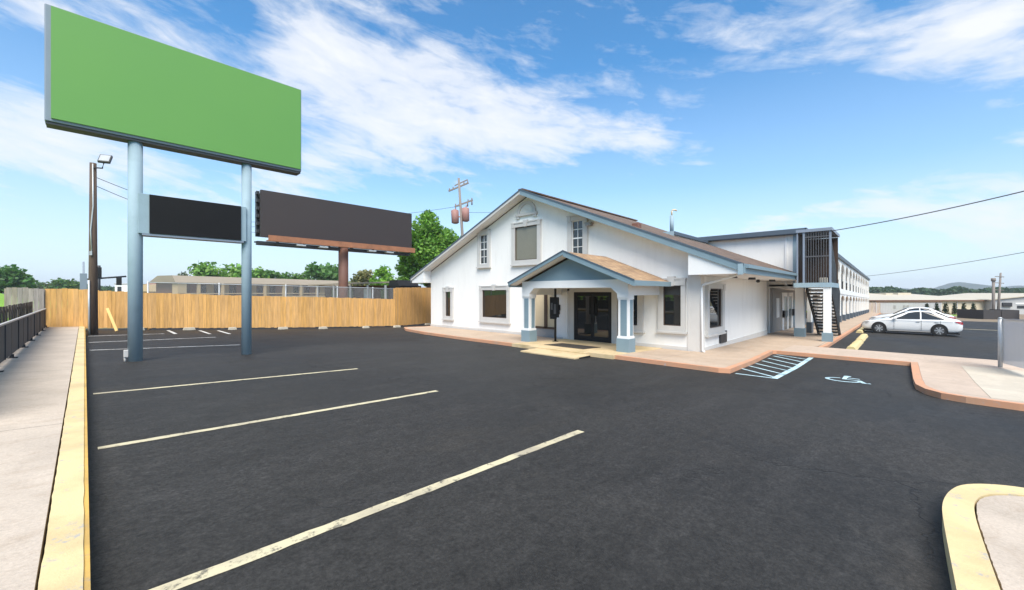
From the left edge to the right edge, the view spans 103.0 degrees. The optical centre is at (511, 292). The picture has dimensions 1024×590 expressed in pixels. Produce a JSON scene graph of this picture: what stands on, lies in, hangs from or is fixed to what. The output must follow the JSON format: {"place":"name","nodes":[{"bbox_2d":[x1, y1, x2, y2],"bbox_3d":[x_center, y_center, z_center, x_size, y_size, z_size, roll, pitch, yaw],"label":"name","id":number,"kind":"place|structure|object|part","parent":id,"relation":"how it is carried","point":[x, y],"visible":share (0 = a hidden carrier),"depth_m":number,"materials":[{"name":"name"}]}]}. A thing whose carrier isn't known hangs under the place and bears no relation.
{"place":"outdoors","nodes":[
{"label":"outdoors","id":0,"kind":"place"},
{"bbox_2d":[0,293,50,307],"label":"grass bank","id":1,"kind":"structure","parent":0,"point":[1,300],"depth_m":44.51,"materials":[{"name":"green plant"}]},
{"bbox_2d":[0,327,78,589],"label":"pavement","id":2,"kind":"structure","parent":0,"point":[35,377],"depth_m":4.14,"materials":[{"name":"concrete"}]},
{"bbox_2d":[0,308,47,371],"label":"railing","id":3,"kind":"object","parent":2,"relation":"on","point":[17,333],"visible":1,"depth_m":10.44,"materials":[{"name":"metal"}]},
{"bbox_2d":[33,300,312,328],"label":"dirt lot","id":4,"kind":"structure","parent":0,"point":[121,328],"depth_m":20.47,"materials":[{"name":"brown soil"}]},
{"bbox_2d":[0,264,37,293],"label":"broadleaf tree","id":5,"kind":"object","parent":4,"relation":"on","point":[11,275],"visible":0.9,"depth_m":80.65,"materials":[{"name":"green plant"}]},
{"bbox_2d":[80,262,86,289],"bbox_3d":[-29.132,-0.200,27.665,0.350,3.800,0.340,0,0,44],"label":"control cabinet","id":6,"kind":"object","parent":4,"relation":"on","point":[83,280],"visible":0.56,"depth_m":27.58,"materials":[{"name":"grey metal"}]},
{"bbox_2d":[87,265,125,290],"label":"traffic signal","id":7,"kind":"object","parent":4,"relation":"on","point":[118,280],"visible":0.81,"depth_m":43.59,"materials":[{"name":"metal"}]},
{"bbox_2d":[114,283,127,291],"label":"white building","id":8,"kind":"structure","parent":4,"relation":"on","point":[123,287],"depth_m":89.75,"materials":[{"name":"paint"}]},
{"bbox_2d":[143,271,181,292],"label":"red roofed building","id":9,"kind":"structure","parent":4,"relation":"on","point":[145,288],"depth_m":79.93,"materials":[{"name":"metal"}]},
{"bbox_2d":[178,271,190,275],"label":"broadleaf tree","id":10,"kind":"object","parent":4,"relation":"on","point":[184,274],"visible":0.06,"depth_m":91.88,"materials":[{"name":"green plant"}]},
{"bbox_2d":[187,260,224,276],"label":"broadleaf tree","id":11,"kind":"object","parent":4,"relation":"on","point":[204,269],"visible":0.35,"depth_m":96.80,"materials":[{"name":"green plant"}]},
{"bbox_2d":[218,263,240,277],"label":"broadleaf tree","id":12,"kind":"object","parent":4,"relation":"on","point":[233,270],"visible":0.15,"depth_m":99.09,"materials":[{"name":"green plant"}]},
{"bbox_2d":[150,275,349,306],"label":"beige motel","id":13,"kind":"structure","parent":4,"relation":"on","point":[176,279],"depth_m":60.73,"materials":[{"name":"brown brick"}]},
{"bbox_2d":[190,284,196,292],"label":"door","id":14,"kind":"structure","parent":13,"relation":"in","point":[193,289],"depth_m":56.97,"materials":[{"name":"grey"}]},
{"bbox_2d":[206,285,213,294],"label":"door","id":15,"kind":"structure","parent":13,"relation":"in","point":[212,287],"depth_m":58.73,"materials":[{"name":"grey"}]},
{"bbox_2d":[224,285,228,294],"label":"door","id":16,"kind":"structure","parent":13,"relation":"in","point":[225,285],"depth_m":60.51,"materials":[{"name":"grey"}]},
{"bbox_2d":[236,285,240,294],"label":"door","id":17,"kind":"structure","parent":13,"relation":"in","point":[236,285],"depth_m":61.90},
{"bbox_2d":[276,286,280,295],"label":"door","id":18,"kind":"structure","parent":13,"relation":"in","point":[279,287],"depth_m":67.06,"materials":[{"name":"grey"}]},
{"bbox_2d":[287,286,292,295],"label":"door","id":19,"kind":"structure","parent":13,"relation":"in","point":[288,291],"depth_m":68.70,"materials":[{"name":"grey"}]},
{"bbox_2d":[309,287,314,295],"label":"door","id":20,"kind":"structure","parent":13,"relation":"in","point":[313,288],"depth_m":72.09,"materials":[{"name":"grey"}]},
{"bbox_2d":[252,266,269,277],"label":"broadleaf tree","id":21,"kind":"object","parent":4,"relation":"on","point":[258,273],"visible":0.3,"depth_m":98.17,"materials":[{"name":"green plant"}]},
{"bbox_2d":[265,269,279,278],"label":"broadleaf tree","id":22,"kind":"object","parent":4,"relation":"on","point":[273,274],"visible":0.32,"depth_m":103.47,"materials":[{"name":"green plant"}]},
{"bbox_2d":[276,272,291,278],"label":"broadleaf tree","id":23,"kind":"object","parent":4,"relation":"on","point":[284,276],"visible":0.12,"depth_m":104.87,"materials":[{"name":"green plant"}]},
{"bbox_2d":[291,272,312,279],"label":"broadleaf tree","id":24,"kind":"object","parent":4,"relation":"on","point":[302,276],"visible":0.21,"depth_m":102.75,"materials":[{"name":"green plant"}]},
{"bbox_2d":[304,261,351,282],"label":"broadleaf tree","id":25,"kind":"object","parent":4,"relation":"on","point":[326,272],"visible":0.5,"depth_m":97.95,"materials":[{"name":"green plant"}]},
{"bbox_2d":[254,190,414,297],"bbox_3d":[-15.221,-2.703,36.513,1.800,10.635,14.100,0,0,44],"label":"billboard","id":26,"kind":"object","parent":4,"relation":"on","point":[288,220],"visible":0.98,"depth_m":35.68,"materials":[{"name":"brown plastic"}]},
{"bbox_2d":[349,269,375,285],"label":"broadleaf tree","id":27,"kind":"object","parent":4,"relation":"on","point":[364,275],"visible":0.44,"depth_m":78.67,"materials":[{"name":"green plant"}]},
{"bbox_2d":[308,281,420,298],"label":"veranda building","id":28,"kind":"structure","parent":4,"relation":"on","point":[376,295],"depth_m":42.80,"materials":[{"name":"brown brick"}]},
{"bbox_2d":[364,289,370,297],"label":"window","id":29,"kind":"structure","parent":28,"relation":"in","point":[365,294],"depth_m":43.01,"materials":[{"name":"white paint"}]},
{"bbox_2d":[369,265,394,284],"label":"broadleaf tree","id":30,"kind":"object","parent":4,"relation":"on","point":[382,273],"visible":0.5,"depth_m":77.11,"materials":[{"name":"green plant"}]},
{"bbox_2d":[395,275,408,279],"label":"broadleaf tree","id":31,"kind":"object","parent":4,"relation":"on","point":[398,278],"visible":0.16,"depth_m":69.35,"materials":[{"name":"green plant"}]},
{"bbox_2d":[389,280,418,298],"bbox_3d":[-9.079,0.662,34.117,1.600,3.365,1.900,0,0,44],"label":"dark bin","id":32,"kind":"object","parent":4,"relation":"on","point":[399,283],"visible":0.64,"depth_m":33.56,"materials":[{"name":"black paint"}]},
{"bbox_2d":[394,209,460,287],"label":"broadleaf tree","id":33,"kind":"object","parent":4,"relation":"on","point":[432,239],"visible":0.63,"depth_m":43.88,"materials":[{"name":"green plant"}]},
{"bbox_2d":[448,178,472,235],"bbox_3d":[-5.047,-4.272,40.002,2.448,13.969,0.760,0,0,0],"label":"utility pole","id":34,"kind":"object","parent":4,"relation":"on","point":[464,214],"visible":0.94,"depth_m":39.89,"materials":[{"name":"brown wood"}]},
{"bbox_2d":[0,0,1023,288],"label":"sky","id":35,"kind":"structure","parent":0,"point":[731,116],"materials":[{"name":"blue"}]},
{"bbox_2d":[85,321,1023,589],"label":"parking lot","id":36,"kind":"structure","parent":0,"point":[343,459],"depth_m":4.34,"materials":[{"name":"black asphalt"}]},
{"bbox_2d":[84,327,90,589],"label":"kerb","id":37,"kind":"structure","parent":36,"relation":"on","point":[87,585],"depth_m":3.05,"materials":[{"name":"yellow paint"}]},
{"bbox_2d":[88,154,112,334],"bbox_3d":[-16.736,-1.915,16.516,0.826,7.430,0.409,0,0,-12],"label":"light pole","id":38,"kind":"object","parent":36,"relation":"on","point":[93,288],"visible":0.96,"depth_m":16.43,"materials":[{"name":"brown wood"}]},
{"bbox_2d":[106,308,117,330],"bbox_3d":[-18.184,1.225,18.499,0.869,1.064,0.102,0,0,23],"label":"plank","id":39,"kind":"object","parent":36,"relation":"on","point":[112,319],"visible":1,"depth_m":18.48,"materials":[{"name":"yellow wood"}]},
{"bbox_2d":[44,3,300,361],"bbox_3d":[-8.727,-2.274,11.180,0.460,8.413,5.400,0,0,44],"label":"pylon sign","id":40,"kind":"object","parent":36,"relation":"on","point":[136,92],"visible":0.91,"depth_m":10.58,"materials":[{"name":"blue paint"}]},
{"bbox_2d":[183,327,195,329],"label":"concrete block","id":41,"kind":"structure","parent":36,"relation":"on","point":[190,328],"depth_m":20.01,"materials":[{"name":"white concrete"}]},
{"bbox_2d":[98,290,394,329],"bbox_3d":[-13.295,1.129,22.541,14.122,2.471,0.922,0,0,-35],"label":"wooden fence","id":42,"kind":"object","parent":36,"relation":"on","point":[165,310],"visible":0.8,"depth_m":21.31,"materials":[{"name":"brown wood"}]},
{"bbox_2d":[147,281,392,323],"bbox_3d":[-13.533,0.852,25.099,13.495,2.912,0.672,0,0,-36],"label":"chain link fence","id":43,"kind":"object","parent":36,"relation":"on","point":[219,288],"visible":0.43,"depth_m":24.29,"materials":[{"name":"metal"}]},
{"bbox_2d":[393,287,430,324],"bbox_3d":[-6.633,1.036,29.284,0.196,2.852,5.489,0,0,25],"label":"wooden fence","id":44,"kind":"object","parent":36,"relation":"on","point":[412,305],"visible":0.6,"depth_m":28.40,"materials":[{"name":"brown wood"}]},
{"bbox_2d":[520,345,591,358],"bbox_3d":[1.466,2.159,14.400,2.766,0.242,1.320,0,0,44],"label":"entrance step","id":45,"kind":"object","parent":36,"relation":"on","point":[557,352],"visible":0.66,"depth_m":14.15,"materials":[{"name":"beige paint"}]},
{"bbox_2d":[512,339,660,358],"bbox_3d":[2.879,2.272,16.258,4.750,0.456,3.800,0,0,44],"label":"landing","id":46,"kind":"object","parent":36,"relation":"on","point":[606,350],"visible":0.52,"depth_m":15.96,"materials":[{"name":"beige paint"}]},
{"bbox_2d":[550,288,558,341],"bbox_3d":[1.889,0.979,17.764,0.440,2.318,0.336,0,0,44],"label":"phone kiosk","id":47,"kind":"object","parent":46,"relation":"on","point":[554,307],"visible":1,"depth_m":17.70,"materials":[{"name":"black paint"}]},
{"bbox_2d":[544,343,599,348],"bbox_3d":[2.350,2.090,15.919,1.850,0.060,1.200,0,0,44],"label":"doormat","id":48,"kind":"object","parent":46,"relation":"on","point":[573,346],"visible":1,"depth_m":15.85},
{"bbox_2d":[410,188,805,352],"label":"office building","id":49,"kind":"structure","parent":36,"relation":"on","point":[622,283],"depth_m":18.22,"materials":[{"name":"white paint"}]},
{"bbox_2d":[441,286,453,320],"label":"window","id":50,"kind":"structure","parent":49,"relation":"in","point":[448,292],"depth_m":25.37,"materials":[{"name":"white glass"}]},
{"bbox_2d":[476,229,490,267],"bbox_3d":[-1.626,-2.475,23.114,1.110,2.170,0.160,0,0,44],"label":"window","id":51,"kind":"structure","parent":49,"relation":"in","point":[484,236],"depth_m":23.13,"materials":[{"name":"white glass"}]},
{"bbox_2d":[478,284,510,323],"bbox_3d":[-0.995,0.620,22.514,2.430,2.140,0.160,0,0,44],"label":"window","id":52,"kind":"structure","parent":49,"relation":"in","point":[494,300],"depth_m":22.53,"materials":[{"name":"white glass"}]},
{"bbox_2d":[510,219,541,265],"bbox_3d":[0.703,-2.555,20.897,2.060,2.330,0.160,0,0,44],"label":"window","id":53,"kind":"structure","parent":49,"relation":"in","point":[526,236],"depth_m":20.90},
{"bbox_2d":[535,295,553,337],"bbox_3d":[1.545,1.080,20.158,1.440,2.440,0.070,0,0,44],"label":"shopfront window","id":54,"kind":"structure","parent":49,"relation":"in","point":[544,326],"depth_m":20.14,"materials":[{"name":"beige glass"}]},
{"bbox_2d":[557,292,567,337],"bbox_3d":[2.374,1.040,19.375,0.680,2.160,0.060,0,0,44],"label":"service door","id":55,"kind":"structure","parent":49,"relation":"in","point":[562,322],"depth_m":19.27,"materials":[{"name":"white paint"}]},
{"bbox_2d":[566,214,587,253],"bbox_3d":[3.002,-2.505,18.708,1.170,2.150,0.160,0,0,44],"label":"window","id":56,"kind":"structure","parent":49,"relation":"in","point":[577,232],"depth_m":18.78,"materials":[{"name":"white glass"}]},
{"bbox_2d":[576,294,591,339],"bbox_3d":[3.264,1.100,18.483,0.870,2.080,0.105,0,0,44],"label":"door","id":57,"kind":"structure","parent":49,"relation":"in","point":[583,301],"depth_m":18.50,"materials":[{"name":"black paint"}]},
{"bbox_2d":[592,294,609,341],"bbox_3d":[3.902,1.100,17.876,0.870,2.080,0.105,0,0,44],"label":"door","id":58,"kind":"structure","parent":49,"relation":"in","point":[600,302],"depth_m":17.89,"materials":[{"name":"black paint"}]},
{"bbox_2d":[633,295,644,332],"bbox_3d":[4.936,0.625,16.867,1.130,2.050,0.160,0,0,44],"label":"window","id":59,"kind":"structure","parent":49,"relation":"in","point":[638,301],"depth_m":16.61,"materials":[{"name":"white glass"}]},
{"bbox_2d":[656,276,686,333],"bbox_3d":[6.153,0.475,15.709,1.150,2.190,0.160,0,0,44],"label":"window","id":60,"kind":"structure","parent":49,"relation":"in","point":[671,300],"depth_m":15.70,"materials":[{"name":"white glass"}]},
{"bbox_2d":[705,283,725,336],"bbox_3d":[8.095,0.665,16.145,0.160,2.050,2.130,0,0,44],"label":"window","id":61,"kind":"structure","parent":49,"relation":"in","point":[714,292],"depth_m":16.13,"materials":[{"name":"white glass"}]},
{"bbox_2d":[404,326,1023,410],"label":"kerb","id":62,"kind":"structure","parent":36,"relation":"on","point":[919,384],"depth_m":12.02,"materials":[{"name":"orange paint"}]},
{"bbox_2d":[818,313,880,347],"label":"kerb","id":63,"kind":"structure","parent":36,"relation":"on","point":[835,340],"depth_m":21.97,"materials":[{"name":"orange paint"}]},
{"bbox_2d":[846,339,862,349],"bbox_3d":[15.601,2.359,18.491,0.359,0.234,4.500,0,0,44],"label":"wheel stop","id":64,"kind":"object","parent":36,"relation":"on","point":[856,344],"visible":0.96,"depth_m":17.86,"materials":[{"name":"yellow paint"}]},
{"bbox_2d":[856,327,865,332],"bbox_3d":[23.738,2.544,27.658,0.360,0.215,4.400,0,0,44],"label":"wheel stop","id":65,"kind":"object","parent":36,"relation":"on","point":[860,330],"visible":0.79,"depth_m":26.31,"materials":[{"name":"yellow paint"}]},
{"bbox_2d":[857,334,867,341],"bbox_3d":[18.966,2.435,22.053,0.359,0.217,4.300,0,0,44],"label":"wheel stop","id":66,"kind":"object","parent":36,"relation":"on","point":[862,337],"visible":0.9,"depth_m":21.77,"materials":[{"name":"yellow paint"}]},
{"bbox_2d":[861,310,962,335],"bbox_3d":[25.128,1.895,25.782,4.552,1.553,2.014,0,0,44],"label":"parked car","id":67,"kind":"object","parent":36,"relation":"on","point":[933,323],"visible":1,"depth_m":24.97,"materials":[{"name":"white paint"}]},
{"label":"side window","id":68,"kind":"part","parent":67,"relation":"part of","materials":[{"name":"black glass"}]},
{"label":"side window","id":69,"kind":"part","parent":67,"relation":"part of","materials":[{"name":"black glass"}]},
{"bbox_2d":[869,307,955,319],"bbox_3d":[30.049,1.929,30.763,4.650,1.705,2.014,0,0,44],"label":"parked car","id":70,"kind":"object","parent":36,"relation":"on","point":[908,309],"visible":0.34,"depth_m":30.28,"materials":[{"name":"white paint"}]},
{"bbox_2d":[942,484,1023,589],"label":"kerb","id":71,"kind":"structure","parent":36,"relation":"on","point":[969,563],"depth_m":2.86,"materials":[{"name":"yellow paint"}]},
{"bbox_2d":[977,495,1023,589],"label":"traffic island","id":72,"kind":"structure","parent":36,"relation":"on","point":[1000,520],"depth_m":2.91,"materials":[{"name":"concrete"}]},
{"bbox_2d":[407,312,878,367],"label":"walkway","id":73,"kind":"structure","parent":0,"point":[725,356],"depth_m":17.73,"materials":[{"name":"concrete"}]},
{"bbox_2d":[819,277,827,282],"bbox_3d":[15.015,-0.596,19.615,0.300,0.249,0.280,0,0,44],"label":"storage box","id":74,"kind":"object","parent":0,"point":[822,280],"visible":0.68,"depth_m":19.53,"materials":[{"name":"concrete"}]},
{"bbox_2d":[781,345,1023,402],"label":"walkway","id":75,"kind":"structure","parent":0,"point":[947,374],"depth_m":12.49,"materials":[{"name":"concrete"}]},
{"bbox_2d":[998,317,1023,368],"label":"barrier panel","id":76,"kind":"object","parent":75,"relation":"on","point":[1010,341],"visible":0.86,"depth_m":11.66,"materials":[{"name":"metal"}]},
{"bbox_2d":[871,252,1023,275],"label":"power line","id":77,"kind":"object","parent":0,"point":[953,264],"visible":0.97,"depth_m":49.86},
{"bbox_2d":[881,313,1023,317],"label":"dirt lot","id":78,"kind":"structure","parent":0,"point":[1021,315],"depth_m":65.70,"materials":[{"name":"brown soil"}]},
{"bbox_2d":[869,303,879,312],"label":"tan fence","id":79,"kind":"object","parent":78,"relation":"on","point":[872,307],"visible":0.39,"depth_m":70.26,"materials":[{"name":"beige wood"}]},
{"bbox_2d":[876,302,941,313],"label":"corrugated fence","id":80,"kind":"object","parent":78,"relation":"on","point":[889,307],"visible":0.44,"depth_m":70.06,"materials":[{"name":"white metal"}]},
{"bbox_2d":[882,314,1023,321],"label":"dirt strip","id":81,"kind":"object","parent":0,"point":[979,320],"visible":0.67,"depth_m":48.61,"materials":[{"name":"brown soil"}]},
{"bbox_2d":[957,309,1018,318],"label":"bin enclosure","id":82,"kind":"object","parent":81,"relation":"on","point":[988,314],"visible":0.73,"depth_m":50.16,"materials":[{"name":"black paint"}]},
{"bbox_2d":[991,273,1003,308],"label":"utility pole","id":83,"kind":"object","parent":81,"relation":"on","point":[993,280],"visible":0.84,"depth_m":57.79,"materials":[{"name":"grey wood"}]},
{"bbox_2d":[902,282,1023,289],"bbox_3d":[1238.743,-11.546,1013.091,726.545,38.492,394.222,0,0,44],"label":"hills","id":84,"kind":"structure","parent":0,"point":[966,285],"depth_m":1115.63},
{"bbox_2d":[962,366,1023,401],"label":"concrete pad","id":85,"kind":"object","parent":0,"point":[1002,384],"visible":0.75,"depth_m":9.96,"materials":[{"name":"beige concrete"}]},
{"bbox_3d":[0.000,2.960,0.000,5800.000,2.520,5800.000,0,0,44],"label":"terrain","id":86,"kind":"structure","parent":0,"visible":0},
{"bbox_2d":[27,281,47,296],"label":"broadleaf tree","id":87,"kind":"object","parent":86,"relation":"on","point":[39,284],"visible":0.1,"depth_m":128.04,"materials":[{"name":"green plant"}]},
{"bbox_2d":[36,283,51,297],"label":"broadleaf tree","id":88,"kind":"object","parent":86,"relation":"on","point":[42,287],"visible":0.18,"depth_m":127.82,"materials":[{"name":"green plant"}]},
{"bbox_2d":[38,326,83,589],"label":"kerb","id":89,"kind":"structure","parent":86,"relation":"on","point":[62,566],"depth_m":2.95,"materials":[{"name":"yellow paint"}]},
{"bbox_2d":[42,278,87,289],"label":"broadleaf tree","id":90,"kind":"object","parent":86,"relation":"on","point":[59,283],"visible":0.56,"depth_m":117.96,"materials":[{"name":"green plant"}]},
{"bbox_2d":[45,288,87,327],"bbox_3d":[-19.898,0.812,18.343,1.635,2.001,0.214,0,0,-37],"label":"wooden fence","id":91,"kind":"object","parent":86,"relation":"on","point":[69,308],"visible":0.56,"depth_m":18.24,"materials":[{"name":"brown wood"}]},
{"bbox_2d":[101,285,114,290],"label":"wood","id":92,"kind":"object","parent":86,"relation":"on","point":[107,288],"visible":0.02,"depth_m":169.19,"materials":[{"name":"green plant"}]},
{"bbox_2d":[663,209,869,341],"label":"motel wing","id":93,"kind":"structure","parent":86,"relation":"on","point":[810,257],"depth_m":23.39,"materials":[{"name":"white paint"}]},
{"bbox_2d":[784,296,787,329],"bbox_3d":[18.039,1.350,26.837,0.119,2.200,1.150,0,0,44],"label":"lobby door","id":94,"kind":"structure","parent":93,"relation":"in","point":[785,297],"depth_m":26.88,"materials":[{"name":"white glass"}]},
{"bbox_2d":[789,296,791,327],"bbox_3d":[19.039,1.350,27.887,0.119,2.200,1.150,0,0,44],"label":"lobby door","id":95,"kind":"structure","parent":93,"relation":"in","point":[790,311],"depth_m":28.11,"materials":[{"name":"white glass"}]},
{"bbox_2d":[793,300,794,326],"bbox_3d":[20.327,1.564,29.290,0.048,2.066,0.900,0,0,44],"label":"door","id":96,"kind":"structure","parent":93,"relation":"in","point":[793,300],"depth_m":29.18,"materials":[{"name":"white paint"}]},
{"bbox_2d":[832,191,1023,230],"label":"power line","id":97,"kind":"object","parent":93,"relation":"attached to","point":[933,211],"visible":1,"depth_m":15.80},
{"bbox_2d":[869,293,986,312],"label":"warehouse","id":98,"kind":"structure","parent":86,"relation":"on","point":[903,297],"depth_m":74.75,"materials":[{"name":"beige metal"}]},
{"bbox_2d":[869,285,1023,295],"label":"wood","id":99,"kind":"object","parent":86,"relation":"on","point":[933,291],"visible":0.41,"depth_m":209.15,"materials":[{"name":"green plant"}]},
{"bbox_2d":[943,293,1023,313],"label":"gabled warehouse","id":100,"kind":"structure","parent":86,"relation":"on","point":[1011,301],"depth_m":73.28,"materials":[{"name":"beige metal"}]},
{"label":"verge","id":101,"kind":"structure","parent":0,"visible":0},
{"bbox_2d":[934,302,939,310],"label":"conical shrub","id":102,"kind":"object","parent":101,"relation":"on","point":[936,305],"visible":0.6,"depth_m":67.14,"materials":[{"name":"green plant"}]},
{"bbox_2d":[941,302,949,313],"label":"conical shrub","id":103,"kind":"object","parent":101,"relation":"on","point":[945,308],"visible":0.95,"depth_m":66.86,"materials":[{"name":"green plant"}]},
{"bbox_2d":[951,303,956,314],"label":"conical shrub","id":104,"kind":"object","parent":101,"relation":"on","point":[954,309],"visible":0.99,"depth_m":66.58,"materials":[{"name":"green plant"}]},
{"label":"lawn","id":105,"kind":"structure","parent":0,"visible":0},
{"bbox_2d":[0,301,32,323],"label":"picket fence","id":106,"kind":"object","parent":105,"relation":"on","point":[10,312],"visible":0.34,"depth_m":12.58,"materials":[{"name":"black wood"}]},
{"bbox_2d":[4,287,44,311],"bbox_3d":[-20.764,0.767,17.364,0.175,1.968,1.133,0,0,38],"label":"weathered fence","id":107,"kind":"object","parent":105,"relation":"on","point":[14,295],"visible":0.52,"depth_m":17.31,"materials":[{"name":"grey wood"}]}
]}

